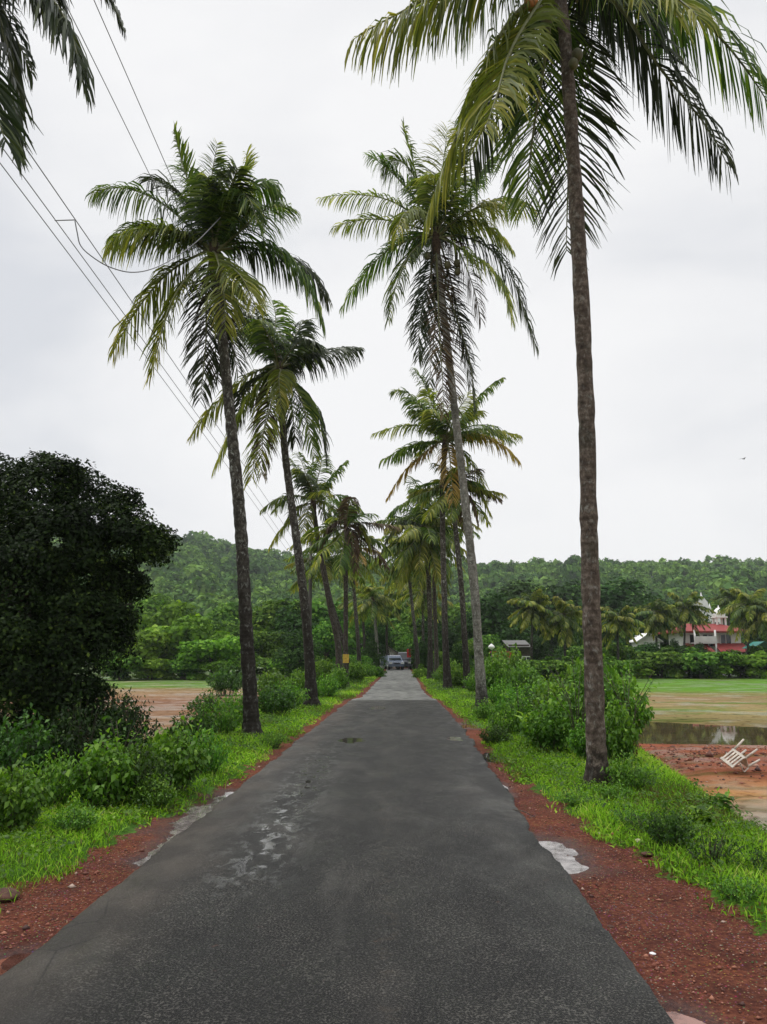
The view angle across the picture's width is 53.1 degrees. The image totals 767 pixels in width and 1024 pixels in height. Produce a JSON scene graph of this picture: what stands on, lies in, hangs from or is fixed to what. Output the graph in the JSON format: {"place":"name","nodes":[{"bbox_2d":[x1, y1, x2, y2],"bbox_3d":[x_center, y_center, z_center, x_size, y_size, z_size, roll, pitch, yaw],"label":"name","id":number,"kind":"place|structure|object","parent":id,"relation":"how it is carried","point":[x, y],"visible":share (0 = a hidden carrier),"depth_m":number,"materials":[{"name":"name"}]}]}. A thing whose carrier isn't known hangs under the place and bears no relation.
{"place":"outdoors","nodes":[
{"label":"outdoors","id":0,"kind":"place"},
{"bbox_2d":[1,567,662,665],"bbox_3d":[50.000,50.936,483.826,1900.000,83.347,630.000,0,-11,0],"label":"hills","id":1,"kind":"structure","parent":0,"point":[453,588],"depth_m":258.86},
{"bbox_2d":[0,530,766,659],"bbox_3d":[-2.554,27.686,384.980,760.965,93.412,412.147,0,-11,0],"label":"hill forest","id":2,"kind":"object","parent":1,"relation":"on","point":[203,588],"visible":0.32,"depth_m":373.86,"materials":[{"name":"green plant"}]},
{"bbox_2d":[0,668,673,1023],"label":"road","id":3,"kind":"structure","parent":0,"point":[400,864],"depth_m":4.76,"materials":[{"name":"grey asphalt"}]},
{"bbox_2d":[0,666,766,1023],"bbox_3d":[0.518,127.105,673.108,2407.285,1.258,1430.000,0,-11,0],"label":"ground","id":4,"kind":"structure","parent":0,"point":[736,700],"depth_m":5.98,"materials":[{"name":"brown soil"}]},
{"bbox_2d":[0,753,53,831],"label":"bush","id":5,"kind":"object","parent":4,"relation":"on","point":[23,804],"visible":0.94,"depth_m":7.01,"materials":[{"name":"green plant"}]},
{"bbox_2d":[0,702,64,779],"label":"bush","id":6,"kind":"object","parent":4,"relation":"on","point":[17,748],"visible":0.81,"depth_m":9.85,"materials":[{"name":"green plant"}]},
{"bbox_2d":[21,745,84,806],"bbox_3d":[-3.517,2.833,8.205,0.768,0.648,0.764,7,-13,-33],"label":"bush","id":7,"kind":"object","parent":4,"relation":"on","point":[57,781],"visible":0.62,"depth_m":8.13,"materials":[{"name":"green plant"}]},
{"bbox_2d":[0,0,126,177],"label":"coconut palm","id":8,"kind":"object","parent":4,"relation":"on","point":[55,18],"visible":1,"depth_m":8.12,"materials":[{"name":"green plant"}]},
{"bbox_2d":[45,797,103,831],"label":"bush","id":9,"kind":"object","parent":4,"relation":"on","point":[78,822],"visible":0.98,"depth_m":7.00,"materials":[{"name":"green plant"}]},
{"bbox_2d":[27,691,125,772],"bbox_3d":[-4.049,2.963,10.245,1.177,1.137,1.197,-3,-11,15],"label":"bush","id":10,"kind":"object","parent":4,"relation":"on","point":[72,743],"visible":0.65,"depth_m":10.15,"materials":[{"name":"green plant"}]},
{"bbox_2d":[0,448,182,745],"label":"broadleaf tree","id":11,"kind":"object","parent":4,"relation":"on","point":[51,616],"visible":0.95,"depth_m":14.60,"materials":[{"name":"green plant"}]},
{"bbox_2d":[63,727,140,808],"bbox_3d":[-2.998,2.741,8.211,0.801,0.826,0.814,8,-13,-38],"label":"bush","id":12,"kind":"object","parent":4,"relation":"on","point":[99,771],"visible":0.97,"depth_m":8.09,"materials":[{"name":"green plant"}]},
{"bbox_2d":[89,651,146,679],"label":"broadleaf tree","id":13,"kind":"object","parent":4,"relation":"on","point":[122,675],"visible":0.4,"depth_m":74.91,"materials":[{"name":"green plant"}]},
{"bbox_2d":[99,715,148,757],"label":"bush","id":14,"kind":"object","parent":4,"relation":"on","point":[127,739],"visible":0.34,"depth_m":9.41,"materials":[{"name":"green plant"}]},
{"bbox_2d":[96,686,163,748],"bbox_3d":[-4.132,3.403,12.519,1.056,1.102,1.074,0,-11,0],"label":"bush","id":15,"kind":"object","parent":4,"relation":"on","point":[137,721],"visible":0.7,"depth_m":12.43,"materials":[{"name":"green plant"}]},
{"bbox_2d":[105,732,173,802],"bbox_3d":[-2.673,2.815,8.461,0.811,0.772,0.793,-3,-11,16],"label":"bush","id":16,"kind":"object","parent":4,"relation":"on","point":[148,760],"visible":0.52,"depth_m":8.40,"materials":[{"name":"green plant"}]},
{"bbox_2d":[120,598,166,646],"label":"broadleaf tree","id":17,"kind":"object","parent":4,"relation":"on","point":[150,604],"visible":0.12,"depth_m":108.88,"materials":[{"name":"green plant"}]},
{"bbox_2d":[107,630,190,678],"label":"broadleaf tree","id":18,"kind":"object","parent":4,"relation":"on","point":[149,644],"visible":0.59,"depth_m":78.85,"materials":[{"name":"green plant"}]},
{"bbox_2d":[127,769,181,808],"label":"bush","id":19,"kind":"object","parent":4,"relation":"on","point":[156,794],"visible":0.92,"depth_m":8.10,"materials":[{"name":"green plant"}]},
{"bbox_2d":[133,655,176,679],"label":"broadleaf tree","id":20,"kind":"object","parent":4,"relation":"on","point":[153,666],"visible":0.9,"depth_m":76.53,"materials":[{"name":"green plant"}]},
{"bbox_2d":[137,715,210,793],"bbox_3d":[-2.477,2.864,9.059,0.847,0.894,0.861,-1,-11,3],"label":"bush","id":21,"kind":"object","parent":4,"relation":"on","point":[187,763],"visible":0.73,"depth_m":8.96,"materials":[{"name":"green plant"}]},
{"bbox_2d":[137,599,217,673],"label":"broadleaf tree","id":22,"kind":"object","parent":4,"relation":"on","point":[163,617],"visible":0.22,"depth_m":92.18,"materials":[{"name":"green plant"}]},
{"bbox_2d":[128,613,238,678],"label":"broadleaf tree","id":23,"kind":"object","parent":4,"relation":"on","point":[188,630],"visible":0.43,"depth_m":81.71,"materials":[{"name":"green plant"}]},
{"bbox_2d":[165,657,204,679],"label":"broadleaf tree","id":24,"kind":"object","parent":4,"relation":"on","point":[176,668],"visible":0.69,"depth_m":76.95,"materials":[{"name":"green plant"}]},
{"bbox_2d":[164,704,219,741],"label":"bush","id":25,"kind":"object","parent":4,"relation":"on","point":[205,724],"visible":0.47,"depth_m":13.71,"materials":[{"name":"green plant"}]},
{"bbox_2d":[168,792,233,827],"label":"puddle","id":26,"kind":"object","parent":4,"relation":"on","point":[196,813],"visible":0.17,"depth_m":8.16,"materials":[{"name":"grey liquid"}]},
{"bbox_2d":[173,635,240,674],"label":"broadleaf tree","id":27,"kind":"object","parent":4,"relation":"on","point":[207,650],"visible":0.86,"depth_m":76.81,"materials":[{"name":"green plant"}]},
{"bbox_2d":[84,121,332,735],"bbox_3d":[-3.907,-2.234,16.368,5.456,13.873,3.464,0,-11,0],"label":"coconut palm","id":28,"kind":"object","parent":4,"relation":"on","point":[213,200],"visible":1,"depth_m":16.83,"materials":[{"name":"green plant"}]},
{"bbox_2d":[186,686,234,715],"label":"bush","id":29,"kind":"object","parent":4,"relation":"on","point":[197,699],"visible":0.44,"depth_m":31.70,"materials":[{"name":"green plant"}]},
{"bbox_2d":[187,725,233,775],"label":"bush","id":30,"kind":"object","parent":4,"relation":"on","point":[212,765],"visible":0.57,"depth_m":10.29,"materials":[{"name":"green plant"}]},
{"bbox_2d":[190,694,242,733],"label":"bush","id":31,"kind":"object","parent":4,"relation":"on","point":[223,720],"visible":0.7,"depth_m":15.31,"materials":[{"name":"green plant"}]},
{"bbox_2d":[196,660,238,680],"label":"broadleaf tree","id":32,"kind":"object","parent":4,"relation":"on","point":[207,666],"visible":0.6,"depth_m":75.78,"materials":[{"name":"green plant"}]},
{"bbox_2d":[205,661,241,695],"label":"bush","id":33,"kind":"object","parent":4,"relation":"on","point":[222,679],"visible":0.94,"depth_m":47.59,"materials":[{"name":"green plant"}]},
{"bbox_2d":[200,601,254,653],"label":"broadleaf tree","id":34,"kind":"object","parent":4,"relation":"on","point":[227,611],"visible":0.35,"depth_m":107.85,"materials":[{"name":"green plant"}]},
{"bbox_2d":[239,629,285,675],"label":"broadleaf tree","id":35,"kind":"object","parent":4,"relation":"on","point":[265,644],"visible":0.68,"depth_m":82.86,"materials":[{"name":"green plant"}]},
{"bbox_2d":[257,667,285,694],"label":"bush","id":36,"kind":"object","parent":4,"relation":"on","point":[266,680],"visible":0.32,"depth_m":42.89,"materials":[{"name":"green plant"}]},
{"bbox_2d":[238,598,312,674],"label":"broadleaf tree","id":37,"kind":"object","parent":4,"relation":"on","point":[261,619],"visible":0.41,"depth_m":89.48,"materials":[{"name":"green plant"}]},
{"bbox_2d":[186,297,364,705],"bbox_3d":[-3.477,-0.882,25.233,4.794,14.451,4.316,8,-13,-38],"label":"coconut palm","id":38,"kind":"object","parent":4,"relation":"on","point":[279,374],"visible":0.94,"depth_m":25.18,"materials":[{"name":"green plant"}]},
{"bbox_2d":[257,677,300,715],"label":"bush","id":39,"kind":"object","parent":4,"relation":"on","point":[268,706],"visible":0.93,"depth_m":20.04,"materials":[{"name":"green plant"}]},
{"bbox_2d":[268,605,318,661],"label":"broadleaf tree","id":40,"kind":"object","parent":4,"relation":"on","point":[290,621],"visible":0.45,"depth_m":85.94,"materials":[{"name":"green plant"}]},
{"bbox_2d":[269,631,324,674],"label":"broadleaf tree","id":41,"kind":"object","parent":4,"relation":"on","point":[296,652],"visible":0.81,"depth_m":73.93,"materials":[{"name":"green plant"}]},
{"bbox_2d":[259,452,363,668],"bbox_3d":[-4.291,2.895,43.876,5.386,13.810,4.789,-8,-13,37],"label":"coconut palm","id":42,"kind":"object","parent":4,"relation":"on","point":[315,493],"visible":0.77,"depth_m":43.82,"materials":[{"name":"green plant"}]},
{"bbox_2d":[283,538,362,668],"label":"coconut palm","id":43,"kind":"object","parent":4,"relation":"on","point":[329,565],"visible":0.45,"depth_m":52.22,"materials":[{"name":"green plant"}]},
{"bbox_2d":[316,671,341,696],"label":"bush","id":44,"kind":"object","parent":4,"relation":"on","point":[325,691],"visible":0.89,"depth_m":28.39,"materials":[{"name":"green plant"}]},
{"bbox_2d":[292,598,369,660],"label":"broadleaf tree","id":45,"kind":"object","parent":4,"relation":"on","point":[319,612],"visible":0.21,"depth_m":97.24,"materials":[{"name":"green plant"}]},
{"bbox_2d":[312,620,349,666],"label":"broadleaf tree","id":46,"kind":"object","parent":4,"relation":"on","point":[323,634],"visible":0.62,"depth_m":82.08,"materials":[{"name":"green plant"}]},
{"bbox_2d":[287,496,400,687],"bbox_3d":[-2.024,3.922,38.484,5.787,9.801,4.515,0,-11,0],"label":"coconut palm","id":47,"kind":"object","parent":4,"relation":"on","point":[347,515],"visible":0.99,"depth_m":38.40,"materials":[{"name":"green plant"}]},
{"bbox_2d":[314,530,389,664],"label":"coconut palm","id":48,"kind":"object","parent":4,"relation":"on","point":[364,563],"visible":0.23,"depth_m":62.15,"materials":[{"name":"green plant"}]},
{"bbox_2d":[361,639,386,666],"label":"broadleaf tree","id":49,"kind":"object","parent":4,"relation":"on","point":[369,650],"visible":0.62,"depth_m":76.37,"materials":[{"name":"green plant"}]},
{"bbox_2d":[348,586,401,665],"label":"coconut palm","id":50,"kind":"object","parent":4,"relation":"on","point":[376,608],"visible":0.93,"depth_m":78.79,"materials":[{"name":"green plant"}]},
{"bbox_2d":[0,670,766,928],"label":"verge grass","id":51,"kind":"structure","parent":4,"relation":"on","point":[673,776],"depth_m":7.83,"materials":[{"name":"green plant"}]},
{"bbox_2d":[369,588,410,668],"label":"coconut palm","id":52,"kind":"object","parent":4,"relation":"on","point":[395,613],"visible":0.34,"depth_m":89.53,"materials":[{"name":"green plant"}]},
{"bbox_2d":[367,532,431,668],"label":"coconut palm","id":53,"kind":"object","parent":4,"relation":"on","point":[394,570],"visible":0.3,"depth_m":70.67,"materials":[{"name":"green plant"}]},
{"bbox_2d":[369,476,473,678],"bbox_3d":[2.599,4.077,51.543,7.307,14.263,7.397,0,-11,0],"label":"coconut palm","id":54,"kind":"object","parent":4,"relation":"on","point":[419,545],"visible":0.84,"depth_m":50.76,"materials":[{"name":"green plant"}]},
{"bbox_2d":[392,578,453,667],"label":"coconut palm","id":55,"kind":"object","parent":4,"relation":"on","point":[423,606],"visible":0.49,"depth_m":75.97,"materials":[{"name":"green plant"}]},
{"bbox_2d":[315,116,538,706],"bbox_3d":[1.502,-4.162,24.702,7.142,20.687,4.291,-3,-11,17],"label":"coconut palm","id":56,"kind":"object","parent":4,"relation":"on","point":[423,187],"visible":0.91,"depth_m":25.08,"materials":[{"name":"green plant"}]},
{"bbox_2d":[387,488,481,675],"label":"coconut palm","id":57,"kind":"object","parent":4,"relation":"on","point":[436,656],"visible":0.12,"depth_m":55.08,"materials":[{"name":"green plant"}]},
{"bbox_2d":[416,616,461,656],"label":"broadleaf tree","id":58,"kind":"object","parent":4,"relation":"on","point":[453,637],"visible":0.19,"depth_m":89.89,"materials":[{"name":"green plant"}]},
{"bbox_2d":[371,367,522,689],"bbox_3d":[3.301,0.463,36.346,7.073,15.844,5.481,-6,-12,28],"label":"coconut palm","id":59,"kind":"object","parent":4,"relation":"on","point":[430,425],"visible":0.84,"depth_m":36.59,"materials":[{"name":"green plant"}]},
{"bbox_2d":[402,463,506,688],"bbox_3d":[3.313,2.869,35.979,4.956,10.976,4.333,0,-11,0],"label":"coconut palm","id":60,"kind":"object","parent":4,"relation":"on","point":[476,489],"visible":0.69,"depth_m":35.90,"materials":[{"name":"green plant"}]},
{"bbox_2d":[449,591,534,647],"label":"broadleaf tree","id":61,"kind":"object","parent":4,"relation":"on","point":[492,617],"visible":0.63,"depth_m":102.78,"materials":[{"name":"green plant"}]},
{"bbox_2d":[476,721,512,745],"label":"bush","id":62,"kind":"object","parent":4,"relation":"on","point":[492,735],"visible":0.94,"depth_m":13.90,"materials":[{"name":"green plant"}]},
{"bbox_2d":[484,651,516,691],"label":"bush","id":63,"kind":"object","parent":4,"relation":"on","point":[496,670],"visible":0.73,"depth_m":31.58,"materials":[{"name":"green plant"}]},
{"bbox_2d":[487,699,528,733],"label":"bush","id":64,"kind":"object","parent":4,"relation":"on","point":[508,722],"visible":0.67,"depth_m":15.34,"materials":[{"name":"green plant"}]},
{"bbox_2d":[485,643,532,676],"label":"bush","id":65,"kind":"object","parent":4,"relation":"on","point":[513,659],"visible":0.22,"depth_m":59.85,"materials":[{"name":"green plant"}]},
{"bbox_2d":[494,686,530,717],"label":"bush","id":66,"kind":"object","parent":4,"relation":"on","point":[508,691],"visible":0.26,"depth_m":18.62,"materials":[{"name":"green plant"}]},
{"bbox_2d":[481,579,549,659],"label":"broadleaf tree","id":67,"kind":"object","parent":4,"relation":"on","point":[516,591],"visible":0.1,"depth_m":123.33,"materials":[{"name":"green plant"}]},
{"bbox_2d":[508,661,542,691],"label":"bush","id":68,"kind":"object","parent":4,"relation":"on","point":[521,674],"visible":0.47,"depth_m":46.08,"materials":[{"name":"green plant"}]},
{"bbox_2d":[507,588,557,660],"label":"coconut palm","id":69,"kind":"object","parent":4,"relation":"on","point":[532,608],"visible":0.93,"depth_m":76.80,"materials":[{"name":"green plant"}]},
{"bbox_2d":[518,692,579,751],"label":"bush","id":70,"kind":"object","parent":4,"relation":"on","point":[550,731],"visible":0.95,"depth_m":12.50,"materials":[{"name":"green plant"}]},
{"bbox_2d":[527,673,574,726],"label":"bush","id":71,"kind":"object","parent":4,"relation":"on","point":[541,693],"visible":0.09,"depth_m":15.45,"materials":[{"name":"green plant"}]},
{"bbox_2d":[344,0,766,786],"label":"coconut palm","id":72,"kind":"object","parent":4,"relation":"on","point":[532,34],"visible":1,"depth_m":11.44,"materials":[{"name":"green plant"}]},
{"bbox_2d":[539,579,581,644],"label":"broadleaf tree","id":73,"kind":"object","parent":4,"relation":"on","point":[567,589],"visible":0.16,"depth_m":144.56,"materials":[{"name":"green plant"}]},
{"bbox_2d":[539,596,583,655],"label":"coconut palm","id":74,"kind":"object","parent":4,"relation":"on","point":[565,625],"visible":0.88,"depth_m":76.45,"materials":[{"name":"green plant"}]},
{"bbox_2d":[539,841,588,873],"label":"puddle","id":75,"kind":"object","parent":4,"relation":"on","point":[560,852],"visible":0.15,"depth_m":6.41,"materials":[{"name":"grey liquid"}]},
{"bbox_2d":[545,656,583,681],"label":"broadleaf tree","id":76,"kind":"object","parent":4,"relation":"on","point":[559,663],"visible":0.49,"depth_m":71.66,"materials":[{"name":"green plant"}]},
{"bbox_2d":[541,656,606,745],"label":"sapling","id":77,"kind":"object","parent":4,"relation":"on","point":[569,706],"visible":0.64,"depth_m":12.30,"materials":[{"name":"green plant"}]},
{"bbox_2d":[566,718,585,759],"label":"bush","id":78,"kind":"object","parent":4,"relation":"on","point":[580,747],"visible":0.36,"depth_m":11.65,"materials":[{"name":"green plant"}]},
{"bbox_2d":[556,651,633,736],"bbox_3d":[3.931,3.400,14.421,1.414,1.812,1.336,6,-12,-28],"label":"bush","id":79,"kind":"object","parent":4,"relation":"on","point":[606,683],"visible":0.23,"depth_m":14.26,"materials":[{"name":"green plant"}]},
{"bbox_2d":[562,577,658,648],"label":"broadleaf tree","id":80,"kind":"object","parent":4,"relation":"on","point":[614,598],"visible":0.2,"depth_m":121.76,"materials":[{"name":"green plant"}]},
{"bbox_2d":[600,605,644,659],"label":"coconut palm","id":81,"kind":"object","parent":4,"relation":"on","point":[614,623],"visible":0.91,"depth_m":78.67,"materials":[{"name":"green plant"}]},
{"bbox_2d":[604,694,642,762],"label":"bush","id":82,"kind":"object","parent":4,"relation":"on","point":[622,738],"visible":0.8,"depth_m":11.27,"materials":[{"name":"green plant"}]},
{"bbox_2d":[600,750,654,789],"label":"bush","id":83,"kind":"object","parent":4,"relation":"on","point":[619,771],"visible":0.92,"depth_m":9.16,"materials":[{"name":"green plant"}]},
{"bbox_2d":[606,662,654,737],"bbox_3d":[4.751,3.854,15.603,1.477,1.607,1.396,-10,-15,43],"label":"bush","id":84,"kind":"object","parent":4,"relation":"on","point":[648,715],"visible":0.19,"depth_m":15.27,"materials":[{"name":"green plant"}]},
{"bbox_2d":[603,663,659,728],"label":"sapling","id":85,"kind":"object","parent":4,"relation":"on","point":[631,699],"visible":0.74,"depth_m":12.86,"materials":[{"name":"green plant"}]},
{"bbox_2d":[606,592,667,646],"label":"broadleaf tree","id":86,"kind":"object","parent":4,"relation":"on","point":[635,601],"visible":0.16,"depth_m":111.55,"materials":[{"name":"green plant"}]},
{"bbox_2d":[633,598,683,675],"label":"coconut palm","id":87,"kind":"object","parent":4,"relation":"on","point":[655,622],"visible":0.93,"depth_m":90.46,"materials":[{"name":"green plant"}]},
{"bbox_2d":[629,647,688,678],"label":"broadleaf tree","id":88,"kind":"object","parent":4,"relation":"on","point":[664,653],"visible":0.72,"depth_m":82.14,"materials":[{"name":"green plant"}]},
{"bbox_2d":[642,798,698,847],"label":"bush","id":89,"kind":"object","parent":4,"relation":"on","point":[674,831],"visible":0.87,"depth_m":6.42,"materials":[{"name":"green plant"}]},
{"bbox_2d":[667,592,715,651],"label":"coconut palm","id":90,"kind":"object","parent":4,"relation":"on","point":[694,614],"visible":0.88,"depth_m":92.55,"materials":[{"name":"green plant"}]},
{"bbox_2d":[663,647,729,678],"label":"broadleaf tree","id":91,"kind":"object","parent":4,"relation":"on","point":[697,668],"visible":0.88,"depth_m":81.05,"materials":[{"name":"green plant"}]},
{"bbox_2d":[659,606,745,653],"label":"house","id":92,"kind":"structure","parent":4,"relation":"on","point":[716,637],"depth_m":98.59,"materials":[{"name":"white paint"}]},
{"bbox_2d":[688,804,722,828],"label":"sapling","id":93,"kind":"object","parent":4,"relation":"on","point":[709,816],"visible":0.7,"depth_m":7.18,"materials":[{"name":"green plant"}]},
{"bbox_2d":[673,827,748,863],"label":"bush","id":94,"kind":"object","parent":4,"relation":"on","point":[712,851],"visible":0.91,"depth_m":5.95,"materials":[{"name":"green plant"}]},
{"bbox_2d":[688,651,746,678],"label":"broadleaf tree","id":95,"kind":"object","parent":4,"relation":"on","point":[716,673],"visible":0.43,"depth_m":81.49,"materials":[{"name":"green plant"}]},
{"bbox_2d":[709,588,741,625],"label":"coconut palm","id":96,"kind":"object","parent":4,"relation":"on","point":[724,598],"visible":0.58,"depth_m":111.02,"materials":[{"name":"green plant"}]},
{"bbox_2d":[710,868,765,901],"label":"bush","id":97,"kind":"object","parent":4,"relation":"on","point":[747,889],"visible":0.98,"depth_m":5.11,"materials":[{"name":"green plant"}]},
{"bbox_2d":[720,739,759,771],"bbox_3d":[7.384,5.122,15.929,0.691,0.380,0.396,-32,29,-12],"label":"plastic chair","id":98,"kind":"object","parent":4,"relation":"on","point":[740,757],"visible":1,"depth_m":15.84,"materials":[{"name":"white plastic"}]},
{"bbox_2d":[716,588,766,654],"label":"coconut palm","id":99,"kind":"object","parent":4,"relation":"on","point":[741,617],"visible":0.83,"depth_m":90.83,"materials":[{"name":"green plant"}]},
{"bbox_2d":[725,650,766,678],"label":"bush","id":100,"kind":"object","parent":4,"relation":"on","point":[758,662],"visible":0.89,"depth_m":81.47,"materials":[{"name":"green plant"}]},
{"bbox_2d":[740,596,766,638],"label":"coconut palm","id":101,"kind":"object","parent":4,"relation":"on","point":[760,627],"visible":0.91,"depth_m":88.92,"materials":[{"name":"green plant"}]},
{"bbox_2d":[0,0,766,564],"label":"sky","id":102,"kind":"structure","parent":0,"point":[678,283],"materials":[{"name":"white"}]},
{"bbox_2d":[634,722,766,744],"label":"ditch water","id":103,"kind":"structure","parent":0,"point":[665,733],"depth_m":24.87,"materials":[{"name":"liquid"}]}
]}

